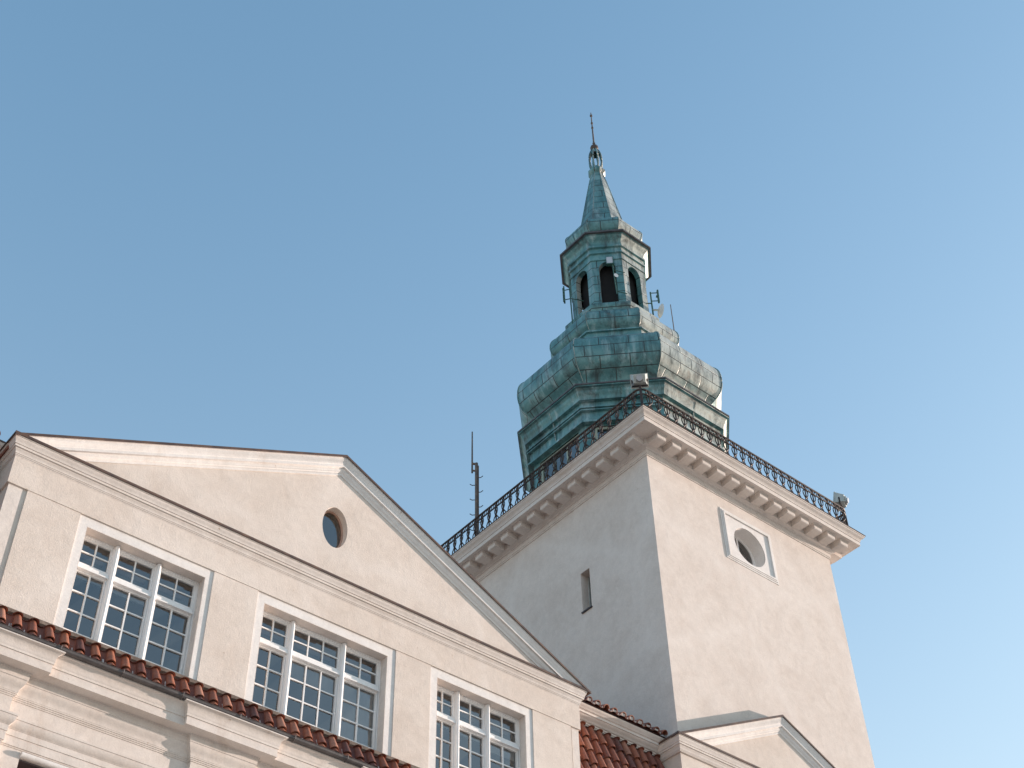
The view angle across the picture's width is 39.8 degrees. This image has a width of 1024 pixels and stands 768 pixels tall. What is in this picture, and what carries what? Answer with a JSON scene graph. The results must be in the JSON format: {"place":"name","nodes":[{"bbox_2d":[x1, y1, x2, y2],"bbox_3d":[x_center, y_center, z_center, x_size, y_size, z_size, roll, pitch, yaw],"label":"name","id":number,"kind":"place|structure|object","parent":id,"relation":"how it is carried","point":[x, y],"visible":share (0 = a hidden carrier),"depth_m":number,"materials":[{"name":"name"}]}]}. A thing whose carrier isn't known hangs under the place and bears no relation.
{"place":"outdoors","nodes":[
{"label":"outdoors","id":0,"kind":"place"},
{"bbox_2d":[0,430,667,767],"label":"gabled building","id":1,"kind":"structure","parent":0,"point":[170,605],"depth_m":23.75,"materials":[{"name":"beige paint"}]},
{"bbox_2d":[17,752,68,767],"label":"lower window","id":2,"kind":"structure","parent":1,"relation":"in","point":[21,764],"depth_m":19.60,"materials":[{"name":"white glass"}]},
{"bbox_2d":[53,514,213,679],"bbox_3d":[-6.008,3.546,22.170,2.424,2.327,0.515,30,-52,-28],"label":"window","id":3,"kind":"structure","parent":1,"relation":"in","point":[132,558],"depth_m":22.45,"materials":[{"name":"white paint"}]},
{"bbox_2d":[244,591,395,755],"bbox_3d":[-3.314,5.078,23.788,2.870,2.327,0.515,30,-52,-28],"label":"window","id":4,"kind":"structure","parent":1,"relation":"in","point":[362,710],"depth_m":24.06,"materials":[{"name":"white paint"}]},
{"bbox_2d":[324,511,342,547],"bbox_3d":[-3.347,2.716,25.999,0.553,0.927,0.052,30,-52,-28],"label":"oval window","id":5,"kind":"structure","parent":1,"relation":"in","point":[327,512],"depth_m":26.23,"materials":[{"name":"white wood"}]},
{"bbox_2d":[428,666,533,767],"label":"window","id":6,"kind":"structure","parent":1,"relation":"in","point":[497,713],"depth_m":25.76,"materials":[{"name":"white paint"}]},
{"bbox_2d":[0,0,1023,767],"label":"sky","id":7,"kind":"structure","parent":0,"point":[342,227],"materials":[{"name":"blue"}]},
{"label":"ground","id":8,"kind":"structure","parent":0,"visible":0},
{"bbox_2d":[451,113,874,767],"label":"tower","id":9,"kind":"structure","parent":8,"relation":"on","point":[661,571],"depth_m":34.89,"materials":[{"name":"paint"}]},
{"bbox_2d":[470,432,482,534],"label":"aerial mast","id":10,"kind":"object","parent":9,"relation":"on","point":[477,477],"visible":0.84,"depth_m":40.07,"materials":[{"name":"metal"}]},
{"bbox_2d":[562,286,583,323],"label":"panel antenna","id":11,"kind":"object","parent":9,"relation":"attached to","point":[563,291],"visible":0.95,"depth_m":45.21,"materials":[{"name":"grey metal"}]},
{"bbox_2d":[581,577,592,613],"bbox_3d":[1.920,5.051,34.150,0.424,1.174,0.361,30,-52,-28],"label":"slit window","id":12,"kind":"structure","parent":9,"relation":"in","point":[589,587],"depth_m":34.22,"materials":[{"name":"grey glass"}]},
{"bbox_2d":[606,256,626,293],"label":"lantern antenna","id":13,"kind":"object","parent":9,"relation":"attached to","point":[609,261],"visible":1,"depth_m":45.46,"materials":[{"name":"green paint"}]},
{"bbox_2d":[441,388,848,553],"bbox_3d":[3.442,4.446,39.054,7.867,0.858,8.742,30,-52,-28],"label":"gallery railing","id":14,"kind":"object","parent":9,"relation":"on","point":[475,520],"visible":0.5,"depth_m":36.88,"materials":[{"name":"metal"}]},
{"bbox_2d":[630,373,648,388],"bbox_3d":[3.201,-0.027,35.446,0.455,0.684,0.436,-5,-45,4],"label":"floodlight","id":15,"kind":"object","parent":14,"relation":"attached to","point":[639,381],"visible":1,"depth_m":35.42,"materials":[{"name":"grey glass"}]},
{"bbox_2d":[833,492,848,511],"bbox_3d":[9.099,3.319,38.967,0.402,0.664,0.455,-20,-47,17],"label":"floodlight","id":16,"kind":"object","parent":14,"relation":"attached to","point":[842,500],"visible":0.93,"depth_m":38.94,"materials":[{"name":"grey metal"}]},
{"bbox_2d":[646,290,663,317],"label":"dish antenna","id":17,"kind":"object","parent":9,"relation":"on","point":[660,309],"visible":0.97,"depth_m":45.16,"materials":[{"name":"green paint"}]},
{"bbox_2d":[734,536,754,565],"bbox_3d":[5.702,4.290,35.544,1.110,1.110,0.052,30,-52,-28],"label":"round window","id":18,"kind":"structure","parent":9,"relation":"in","point":[737,539],"depth_m":35.89,"materials":[{"name":"white paint"}]}
]}

